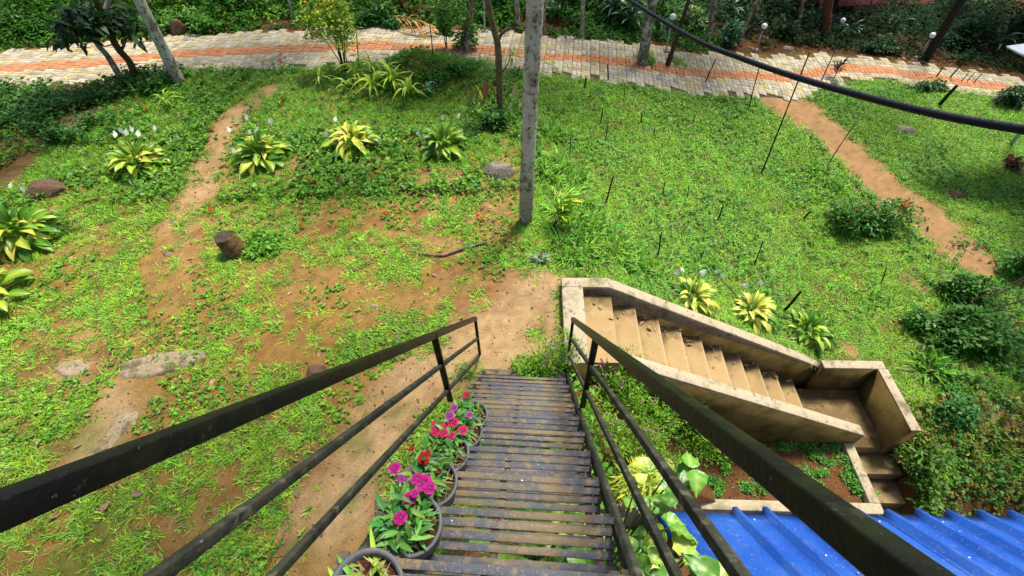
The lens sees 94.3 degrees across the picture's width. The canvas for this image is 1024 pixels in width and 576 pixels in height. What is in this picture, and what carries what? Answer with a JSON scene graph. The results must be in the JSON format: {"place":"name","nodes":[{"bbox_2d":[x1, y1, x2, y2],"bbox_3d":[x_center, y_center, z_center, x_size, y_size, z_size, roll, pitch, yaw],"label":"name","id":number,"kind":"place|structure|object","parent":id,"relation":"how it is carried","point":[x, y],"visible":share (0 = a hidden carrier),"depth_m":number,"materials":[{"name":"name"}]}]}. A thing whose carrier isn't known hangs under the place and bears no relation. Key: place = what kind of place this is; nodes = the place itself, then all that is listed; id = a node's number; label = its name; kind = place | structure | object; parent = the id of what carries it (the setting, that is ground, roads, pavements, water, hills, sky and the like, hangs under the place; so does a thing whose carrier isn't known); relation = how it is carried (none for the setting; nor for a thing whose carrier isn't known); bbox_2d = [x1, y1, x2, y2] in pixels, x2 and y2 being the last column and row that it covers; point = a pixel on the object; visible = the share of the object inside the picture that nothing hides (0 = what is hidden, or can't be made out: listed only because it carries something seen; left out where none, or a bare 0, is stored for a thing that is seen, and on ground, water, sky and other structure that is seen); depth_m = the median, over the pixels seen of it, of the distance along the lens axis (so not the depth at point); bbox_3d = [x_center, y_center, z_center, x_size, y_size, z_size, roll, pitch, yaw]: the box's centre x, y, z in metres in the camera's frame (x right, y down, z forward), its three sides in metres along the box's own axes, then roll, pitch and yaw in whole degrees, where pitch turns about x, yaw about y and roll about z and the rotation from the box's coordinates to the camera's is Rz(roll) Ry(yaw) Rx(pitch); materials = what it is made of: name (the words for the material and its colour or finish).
{"place":"outdoors","nodes":[
{"label":"outdoors","id":0,"kind":"place"},
{"bbox_2d":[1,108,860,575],"bbox_3d":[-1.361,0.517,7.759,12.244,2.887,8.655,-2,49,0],"label":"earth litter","id":1,"kind":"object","parent":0,"point":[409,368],"visible":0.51,"depth_m":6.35,"materials":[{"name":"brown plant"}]},
{"bbox_2d":[0,0,1023,575],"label":"ground","id":2,"kind":"structure","parent":0,"point":[372,440],"depth_m":6.54,"materials":[{"name":"brown soil"}]},
{"bbox_2d":[0,265,34,327],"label":"variegated plant","id":3,"kind":"object","parent":2,"relation":"on","point":[16,275],"visible":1,"depth_m":6.37,"materials":[{"name":"green plant"}]},
{"bbox_2d":[0,7,50,36],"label":"shrub","id":4,"kind":"object","parent":2,"relation":"on","point":[7,21],"visible":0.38,"depth_m":12.16,"materials":[{"name":"green plant"}]},
{"bbox_2d":[0,182,64,262],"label":"variegated plant","id":5,"kind":"object","parent":2,"relation":"on","point":[13,219],"visible":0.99,"depth_m":6.91,"materials":[{"name":"green plant"}]},
{"bbox_2d":[24,178,68,199],"bbox_3d":[-7.811,-1.645,7.950,0.739,0.271,0.472,-2,49,0],"label":"rock","id":6,"kind":"object","parent":2,"relation":"on","point":[49,187],"visible":0.84,"depth_m":7.82,"materials":[{"name":"brown stone"}]},
{"bbox_2d":[50,360,89,376],"bbox_3d":[-5.267,0.944,5.658,0.468,0.046,0.238,19,52,17],"label":"rock","id":7,"kind":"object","parent":2,"relation":"on","point":[74,367],"depth_m":5.64,"materials":[{"name":"grey stone"}]},
{"bbox_2d":[44,0,125,82],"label":"tree","id":8,"kind":"object","parent":2,"relation":"on","point":[74,22],"visible":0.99,"depth_m":9.19,"materials":[{"name":"green plant"}]},
{"bbox_2d":[0,61,184,145],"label":"weeds","id":9,"kind":"object","parent":2,"relation":"on","point":[39,106],"visible":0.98,"depth_m":9.64,"materials":[{"name":"green plant"}]},
{"bbox_2d":[86,411,137,456],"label":"cement slab","id":10,"kind":"structure","parent":2,"relation":"on","point":[125,423],"depth_m":5.14,"materials":[{"name":"beige concrete"}]},
{"bbox_2d":[92,0,148,82],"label":"tree","id":11,"kind":"object","parent":2,"relation":"on","point":[126,27],"visible":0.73,"depth_m":9.75,"materials":[{"name":"green plant"}]},
{"bbox_2d":[102,125,178,185],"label":"variegated plant","id":12,"kind":"object","parent":2,"relation":"on","point":[129,151],"visible":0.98,"depth_m":8.06,"materials":[{"name":"green plant"}]},
{"bbox_2d":[133,0,185,83],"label":"tree","id":13,"kind":"object","parent":2,"relation":"on","point":[163,49],"visible":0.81,"depth_m":9.68,"materials":[{"name":"grey plant"}]},
{"bbox_2d":[118,350,204,379],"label":"cement slab","id":14,"kind":"structure","parent":2,"relation":"on","point":[134,369],"depth_m":5.64,"materials":[{"name":"grey concrete"}]},
{"bbox_2d":[159,6,221,35],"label":"shrub","id":15,"kind":"object","parent":2,"relation":"on","point":[188,19],"visible":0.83,"depth_m":12.12,"materials":[{"name":"green plant"}]},
{"bbox_2d":[213,231,245,260],"bbox_3d":[-4.008,-0.596,6.823,0.378,0.412,0.370,-20,52,-15],"label":"tree stump","id":16,"kind":"object","parent":2,"relation":"on","point":[230,244],"visible":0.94,"depth_m":6.73,"materials":[{"name":"brown wood"}]},
{"bbox_2d":[227,113,291,174],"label":"variegated plant","id":17,"kind":"object","parent":2,"relation":"on","point":[256,139],"visible":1,"depth_m":8.14,"materials":[{"name":"green plant"}]},
{"bbox_2d":[0,0,525,50],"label":"undergrowth","id":18,"kind":"object","parent":2,"relation":"on","point":[8,33],"visible":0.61,"depth_m":12.33,"materials":[{"name":"green plant"}]},
{"bbox_2d":[0,177,526,575],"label":"weeds","id":19,"kind":"object","parent":2,"relation":"on","point":[332,411],"visible":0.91,"depth_m":5.73,"materials":[{"name":"green plant"}]},
{"bbox_2d":[241,228,288,264],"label":"shrub","id":20,"kind":"object","parent":2,"relation":"on","point":[264,247],"visible":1,"depth_m":6.86,"materials":[{"name":"green plant"}]},
{"bbox_2d":[0,45,547,207],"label":"weeds","id":21,"kind":"object","parent":2,"relation":"on","point":[318,159],"visible":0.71,"depth_m":8.60,"materials":[{"name":"green plant"}]},
{"bbox_2d":[0,48,574,575],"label":"grass","id":22,"kind":"structure","parent":2,"relation":"on","point":[260,450],"depth_m":6.59,"materials":[{"name":"green plant"}]},
{"bbox_2d":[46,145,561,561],"bbox_3d":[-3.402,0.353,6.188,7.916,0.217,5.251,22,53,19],"label":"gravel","id":23,"kind":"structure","parent":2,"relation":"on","point":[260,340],"depth_m":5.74,"materials":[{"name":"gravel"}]},
{"bbox_2d":[296,0,362,73],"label":"flowering bush","id":24,"kind":"object","parent":2,"relation":"on","point":[330,24],"visible":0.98,"depth_m":9.76,"materials":[{"name":"green plant"}]},
{"bbox_2d":[320,117,380,163],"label":"variegated plant","id":25,"kind":"object","parent":2,"relation":"on","point":[343,133],"visible":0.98,"depth_m":8.40,"materials":[{"name":"green plant"}]},
{"bbox_2d":[351,71,388,96],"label":"arching plant","id":26,"kind":"object","parent":2,"relation":"on","point":[368,79],"visible":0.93,"depth_m":9.69,"materials":[{"name":"green plant"}]},
{"bbox_2d":[344,0,408,28],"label":"shrub","id":27,"kind":"object","parent":2,"relation":"on","point":[368,17],"visible":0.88,"depth_m":12.10,"materials":[{"name":"green plant"}]},
{"bbox_2d":[371,62,414,93],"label":"arching plant","id":28,"kind":"object","parent":2,"relation":"on","point":[393,74],"visible":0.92,"depth_m":9.65,"materials":[{"name":"green plant"}]},
{"bbox_2d":[392,73,427,100],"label":"arching plant","id":29,"kind":"object","parent":2,"relation":"on","point":[407,84],"visible":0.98,"depth_m":9.53,"materials":[{"name":"green plant"}]},
{"bbox_2d":[381,14,442,38],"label":"dry palm frond","id":30,"kind":"object","parent":2,"relation":"on","point":[415,22],"visible":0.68,"depth_m":11.68,"materials":[{"name":"brown plant"}]},
{"bbox_2d":[426,0,457,47],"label":"leafy shrub","id":31,"kind":"object","parent":2,"relation":"on","point":[444,23],"visible":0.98,"depth_m":10.67,"materials":[{"name":"green plant"}]},
{"bbox_2d":[416,113,467,162],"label":"variegated plant","id":32,"kind":"object","parent":2,"relation":"on","point":[435,134],"visible":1,"depth_m":8.27,"materials":[{"name":"green plant"}]},
{"bbox_2d":[412,59,479,82],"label":"shrub","id":33,"kind":"object","parent":2,"relation":"on","point":[452,69],"visible":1,"depth_m":9.81,"materials":[{"name":"green plant"}]},
{"bbox_2d":[451,0,480,48],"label":"leafy shrub","id":34,"kind":"object","parent":2,"relation":"on","point":[459,43],"visible":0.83,"depth_m":10.89,"materials":[{"name":"green plant"}]},
{"bbox_2d":[464,0,473,51],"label":"tree","id":35,"kind":"object","parent":2,"relation":"on","point":[467,44],"visible":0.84,"depth_m":10.74,"materials":[{"name":"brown plant"}]},
{"bbox_2d":[0,316,956,575],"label":"metal staircase","id":36,"kind":"structure","parent":2,"relation":"on","point":[864,544],"depth_m":1.65,"materials":[{"name":"metal"}]},
{"bbox_2d":[327,525,403,575],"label":"flower pot","id":37,"kind":"object","parent":36,"relation":"on","point":[372,560],"visible":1,"depth_m":1.39,"materials":[{"name":"grey plastic"}]},
{"bbox_2d":[365,462,442,559],"bbox_3d":[-0.385,0.867,1.782,0.284,0.304,0.284,16,51,14],"label":"flower pot","id":38,"kind":"object","parent":36,"relation":"on","point":[411,524],"visible":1,"depth_m":1.71,"materials":[{"name":"grey plastic"}]},
{"bbox_2d":[397,446,457,506],"bbox_3d":[-0.375,0.893,2.153,0.270,0.303,0.287,-2,49,0],"label":"flower pot","id":39,"kind":"object","parent":36,"relation":"on","point":[442,472],"visible":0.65,"depth_m":2.11,"materials":[{"name":"grey plastic"}]},
{"bbox_2d":[419,412,468,470],"bbox_3d":[-0.353,0.873,2.571,0.286,0.289,0.302,-2,49,0],"label":"flower pot","id":40,"kind":"object","parent":36,"relation":"on","point":[446,442],"visible":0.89,"depth_m":2.50,"materials":[{"name":"grey plastic"}]},
{"bbox_2d":[438,404,484,453],"bbox_3d":[-0.314,0.902,2.931,0.273,0.299,0.255,18,52,16],"label":"flower pot","id":41,"kind":"object","parent":36,"relation":"on","point":[474,433],"visible":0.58,"depth_m":2.88,"materials":[{"name":"grey plastic"}]},
{"bbox_2d":[452,392,487,426],"bbox_3d":[-0.309,0.910,3.322,0.292,0.290,0.285,-2,49,0],"label":"flower pot","id":42,"kind":"object","parent":36,"relation":"on","point":[477,410],"visible":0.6,"depth_m":3.27,"materials":[{"name":"grey plastic"}]},
{"bbox_2d":[468,0,524,109],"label":"tree","id":43,"kind":"object","parent":2,"relation":"on","point":[498,92],"visible":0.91,"depth_m":8.47,"materials":[{"name":"brown plant"}]},
{"bbox_2d":[480,104,513,131],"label":"shrub","id":44,"kind":"object","parent":2,"relation":"on","point":[496,119],"visible":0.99,"depth_m":8.79,"materials":[{"name":"green plant"}]},
{"bbox_2d":[484,161,514,180],"bbox_3d":[-0.205,-1.947,7.952,0.528,0.292,0.380,-11,50,-7],"label":"rock","id":45,"kind":"object","parent":2,"relation":"on","point":[505,170],"visible":0.88,"depth_m":7.84,"materials":[{"name":"grey stone"}]},
{"bbox_2d":[25,96,1009,396],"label":"grass","id":46,"kind":"structure","parent":2,"relation":"on","point":[933,362],"depth_m":7.34,"materials":[{"name":"green plant"}]},
{"bbox_2d":[519,0,543,225],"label":"pole","id":47,"kind":"object","parent":2,"relation":"on","point":[533,35],"visible":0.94,"depth_m":5.70,"materials":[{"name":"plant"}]},
{"bbox_2d":[464,447,604,563],"bbox_3d":[0.141,2.014,3.647,1.163,1.458,1.503,-2,49,0],"label":"broad leaved plant","id":48,"kind":"object","parent":2,"relation":"on","point":[537,558],"visible":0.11,"depth_m":3.36,"materials":[{"name":"green plant"}]},
{"bbox_2d":[510,325,587,387],"bbox_3d":[0.465,0.791,5.369,0.977,0.522,0.631,-22,52,-17],"label":"flowering shrub","id":49,"kind":"object","parent":2,"relation":"on","point":[538,363],"visible":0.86,"depth_m":5.37,"materials":[{"name":"green plant"}]},
{"bbox_2d":[544,184,589,226],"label":"shrub","id":50,"kind":"object","parent":2,"relation":"on","point":[565,200],"visible":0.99,"depth_m":6.79,"materials":[{"name":"green plant"}]},
{"bbox_2d":[518,429,645,573],"bbox_3d":[0.616,2.019,4.446,1.289,0.822,2.390,-2,49,0],"label":"leafy shrub","id":51,"kind":"object","parent":2,"relation":"on","point":[609,472],"visible":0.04,"depth_m":4.44,"materials":[{"name":"green plant"}]},
{"bbox_2d":[460,0,723,52],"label":"undergrowth","id":52,"kind":"object","parent":2,"relation":"on","point":[611,30],"visible":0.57,"depth_m":12.84,"materials":[{"name":"green plant"}]},
{"bbox_2d":[558,381,631,461],"bbox_3d":[0.729,1.429,5.120,1.163,0.618,0.884,-2,49,0],"label":"flowering shrub","id":53,"kind":"object","parent":2,"relation":"on","point":[609,420],"visible":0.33,"depth_m":5.06,"materials":[{"name":"green plant"}]},
{"bbox_2d":[590,342,653,416],"bbox_3d":[1.292,1.025,5.748,1.300,0.714,0.980,-34,57,-25],"label":"flowering shrub","id":54,"kind":"object","parent":2,"relation":"on","point":[628,383],"visible":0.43,"depth_m":5.64,"materials":[{"name":"green plant"}]},
{"bbox_2d":[598,370,655,415],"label":"flowering shrub","id":55,"kind":"object","parent":2,"relation":"on","point":[639,401],"visible":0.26,"depth_m":5.80,"materials":[{"name":"green plant"}]},
{"bbox_2d":[605,0,656,29],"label":"fan leaved plant","id":56,"kind":"object","parent":2,"relation":"on","point":[632,9],"visible":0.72,"depth_m":12.50,"materials":[{"name":"green plant"}]},
{"bbox_2d":[609,455,676,512],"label":"variegated plant","id":57,"kind":"object","parent":2,"relation":"on","point":[644,488],"visible":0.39,"depth_m":3.59,"materials":[{"name":"yellow plant"}]},
{"bbox_2d":[611,394,680,474],"bbox_3d":[1.554,1.655,5.617,0.813,0.736,1.150,21,53,18],"label":"flowering shrub","id":58,"kind":"object","parent":2,"relation":"on","point":[654,435],"visible":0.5,"depth_m":5.55,"materials":[{"name":"green plant"}]},
{"bbox_2d":[637,0,657,66],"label":"tree","id":59,"kind":"object","parent":2,"relation":"on","point":[645,43],"visible":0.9,"depth_m":11.09,"materials":[{"name":"grey plant"}]},
{"bbox_2d":[613,454,685,575],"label":"broad leaved plant","id":60,"kind":"object","parent":2,"relation":"on","point":[646,543],"visible":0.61,"depth_m":2.79,"materials":[{"name":"green plant"}]},
{"bbox_2d":[461,50,851,281],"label":"grass","id":61,"kind":"structure","parent":2,"relation":"on","point":[592,237],"depth_m":7.34,"materials":[{"name":"green plant"}]},
{"bbox_2d":[630,452,707,544],"bbox_3d":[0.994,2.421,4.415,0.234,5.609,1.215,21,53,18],"label":"broad leaved plant","id":62,"kind":"object","parent":2,"relation":"on","point":[692,476],"visible":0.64,"depth_m":2.18,"materials":[{"name":"green plant"}]},
{"bbox_2d":[645,401,707,450],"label":"flowering shrub","id":63,"kind":"object","parent":2,"relation":"on","point":[683,423],"visible":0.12,"depth_m":6.19,"materials":[{"name":"green plant"}]},
{"bbox_2d":[665,0,690,66],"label":"tree","id":64,"kind":"object","parent":2,"relation":"on","point":[673,47],"visible":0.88,"depth_m":11.34,"materials":[{"name":"red plant"}]},
{"bbox_2d":[673,0,708,31],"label":"shrub","id":65,"kind":"object","parent":2,"relation":"on","point":[691,15],"visible":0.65,"depth_m":13.38,"materials":[{"name":"green plant"}]},
{"bbox_2d":[656,524,728,575],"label":"broad leaved plant","id":66,"kind":"object","parent":2,"relation":"on","point":[695,563],"visible":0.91,"depth_m":1.85,"materials":[{"name":"green plant"}]},
{"bbox_2d":[668,268,720,314],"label":"variegated plant","id":67,"kind":"object","parent":2,"relation":"on","point":[700,285],"visible":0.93,"depth_m":6.90,"materials":[{"name":"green plant"}]},
{"bbox_2d":[404,13,994,71],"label":"leaf litter","id":68,"kind":"object","parent":2,"relation":"on","point":[891,55],"visible":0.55,"depth_m":13.78,"materials":[{"name":"brown plant"}]},
{"bbox_2d":[673,425,732,469],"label":"flowering shrub","id":69,"kind":"object","parent":2,"relation":"on","point":[698,449],"visible":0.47,"depth_m":6.50,"materials":[{"name":"green plant"}]},
{"bbox_2d":[717,17,744,45],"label":"shrub","id":70,"kind":"object","parent":2,"relation":"on","point":[731,35],"visible":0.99,"depth_m":13.25,"materials":[{"name":"green plant"}]},
{"bbox_2d":[561,278,921,514],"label":"concrete staircase","id":71,"kind":"structure","parent":2,"relation":"on","point":[749,403],"depth_m":6.74,"materials":[{"name":"beige concrete"}]},
{"bbox_2d":[601,443,883,526],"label":"planter kerb","id":72,"kind":"structure","parent":2,"relation":"on","point":[871,505],"depth_m":6.45,"materials":[{"name":"beige concrete"}]},
{"bbox_2d":[714,269,779,335],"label":"variegated plant","id":73,"kind":"object","parent":2,"relation":"on","point":[765,306],"visible":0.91,"depth_m":7.37,"materials":[{"name":"yellow plant"}]},
{"bbox_2d":[682,0,811,26],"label":"bush","id":74,"kind":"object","parent":2,"relation":"on","point":[791,2],"depth_m":18.87,"materials":[{"name":"green plant"}]},
{"bbox_2d":[508,69,1023,487],"bbox_3d":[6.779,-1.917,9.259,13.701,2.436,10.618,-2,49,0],"label":"grass","id":75,"kind":"structure","parent":2,"relation":"on","point":[718,173],"depth_m":9.38,"materials":[{"name":"green plant"}]},
{"bbox_2d":[768,18,801,41],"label":"shrub","id":76,"kind":"object","parent":2,"relation":"on","point":[783,30],"visible":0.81,"depth_m":14.18,"materials":[{"name":"green plant"}]},
{"bbox_2d":[786,308,835,357],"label":"variegated plant","id":77,"kind":"object","parent":2,"relation":"on","point":[819,325],"visible":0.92,"depth_m":7.56,"materials":[{"name":"green plant"}]},
{"bbox_2d":[817,0,833,41],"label":"tree","id":78,"kind":"object","parent":2,"relation":"on","point":[826,15],"visible":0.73,"depth_m":13.95,"materials":[{"name":"red plant"}]},
{"bbox_2d":[677,0,1023,73],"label":"undergrowth","id":79,"kind":"object","parent":2,"relation":"on","point":[927,26],"visible":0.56,"depth_m":14.24,"materials":[{"name":"green plant"}]},
{"bbox_2d":[803,0,933,32],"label":"bush","id":80,"kind":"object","parent":2,"relation":"on","point":[842,3],"depth_m":18.13,"materials":[{"name":"plant"}]},
{"bbox_2d":[822,196,932,240],"bbox_3d":[7.025,-1.420,9.121,1.957,0.762,0.922,-2,49,0],"label":"shrub","id":81,"kind":"object","parent":2,"relation":"on","point":[877,219],"visible":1,"depth_m":9.03,"materials":[{"name":"green plant"}]},
{"bbox_2d":[856,33,899,54],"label":"shrub","id":82,"kind":"object","parent":2,"relation":"on","point":[887,44],"visible":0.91,"depth_m":13.87,"materials":[{"name":"green plant"}]},
{"bbox_2d":[891,444,936,474],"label":"shrub","id":83,"kind":"object","parent":2,"relation":"on","point":[910,465],"visible":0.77,"depth_m":6.75,"materials":[{"name":"green plant"}]},
{"bbox_2d":[896,305,939,331],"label":"shrub","id":84,"kind":"object","parent":2,"relation":"on","point":[922,317],"visible":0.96,"depth_m":7.71,"materials":[{"name":"green plant"}]},
{"bbox_2d":[905,492,943,515],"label":"shrub","id":85,"kind":"object","parent":2,"relation":"on","point":[935,509],"visible":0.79,"depth_m":6.66,"materials":[{"name":"green plant"}]},
{"bbox_2d":[904,471,950,502],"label":"shrub","id":86,"kind":"object","parent":2,"relation":"on","point":[927,480],"visible":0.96,"depth_m":6.66,"materials":[{"name":"green plant"}]},
{"bbox_2d":[903,77,953,91],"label":"shrub","id":87,"kind":"object","parent":2,"relation":"on","point":[925,85],"visible":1,"depth_m":12.57,"materials":[{"name":"green plant"}]},
{"bbox_2d":[901,435,962,478],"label":"shrub","id":88,"kind":"object","parent":2,"relation":"on","point":[938,459],"visible":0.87,"depth_m":6.66,"materials":[{"name":"green plant"}]},
{"bbox_2d":[921,0,965,60],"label":"tree","id":89,"kind":"object","parent":2,"relation":"on","point":[934,44],"visible":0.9,"depth_m":13.21,"materials":[{"name":"red plant"}]},
{"bbox_2d":[927,384,989,432],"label":"shrub","id":90,"kind":"object","parent":2,"relation":"on","point":[958,421],"visible":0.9,"depth_m":6.78,"materials":[{"name":"green plant"}]},
{"bbox_2d":[901,303,1023,361],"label":"shrub","id":91,"kind":"object","parent":2,"relation":"on","point":[969,331],"visible":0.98,"depth_m":7.40,"materials":[{"name":"green plant"}]},
{"bbox_2d":[906,235,1023,515],"bbox_3d":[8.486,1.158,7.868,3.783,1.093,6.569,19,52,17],"label":"weeds","id":92,"kind":"object","parent":2,"relation":"on","point":[1003,367],"visible":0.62,"depth_m":6.90,"materials":[{"name":"green plant"}]},
{"bbox_2d":[938,11,1002,52],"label":"shrub","id":93,"kind":"object","parent":2,"relation":"on","point":[963,32],"visible":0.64,"depth_m":14.16,"materials":[{"name":"green plant"}]},
{"bbox_2d":[929,270,1018,305],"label":"shrub","id":94,"kind":"object","parent":2,"relation":"on","point":[967,288],"visible":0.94,"depth_m":8.08,"materials":[{"name":"green plant"}]},
{"bbox_2d":[991,82,1023,109],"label":"shrub","id":95,"kind":"object","parent":2,"relation":"on","point":[1013,96],"visible":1,"depth_m":12.24,"materials":[{"name":"green plant"}]},
{"bbox_2d":[995,11,1023,49],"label":"shrub","id":96,"kind":"object","parent":2,"relation":"on","point":[1016,26],"visible":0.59,"depth_m":14.33,"materials":[{"name":"green plant"}]},
{"bbox_2d":[999,241,1023,278],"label":"shrub","id":97,"kind":"object","parent":2,"relation":"on","point":[1016,265],"visible":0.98,"depth_m":8.54,"materials":[{"name":"green plant"}]},
{"bbox_2d":[1000,153,1023,174],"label":"shrub","id":98,"kind":"object","parent":2,"relation":"on","point":[1012,163],"visible":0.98,"depth_m":10.61,"materials":[{"name":"brown plant"}]},
{"bbox_2d":[0,24,1023,101],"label":"path","id":99,"kind":"structure","parent":0,"point":[594,58],"depth_m":11.62,"materials":[{"name":"beige stone"}]},
{"bbox_2d":[626,0,1023,134],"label":"cable","id":100,"kind":"object","parent":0,"point":[1004,126],"visible":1,"depth_m":2.55,"materials":[{"name":"black rubber"}]},
{"bbox_2d":[657,506,1023,575],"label":"shed roof","id":101,"kind":"structure","parent":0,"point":[981,542],"depth_m":3.81,"materials":[{"name":"blue paint"}]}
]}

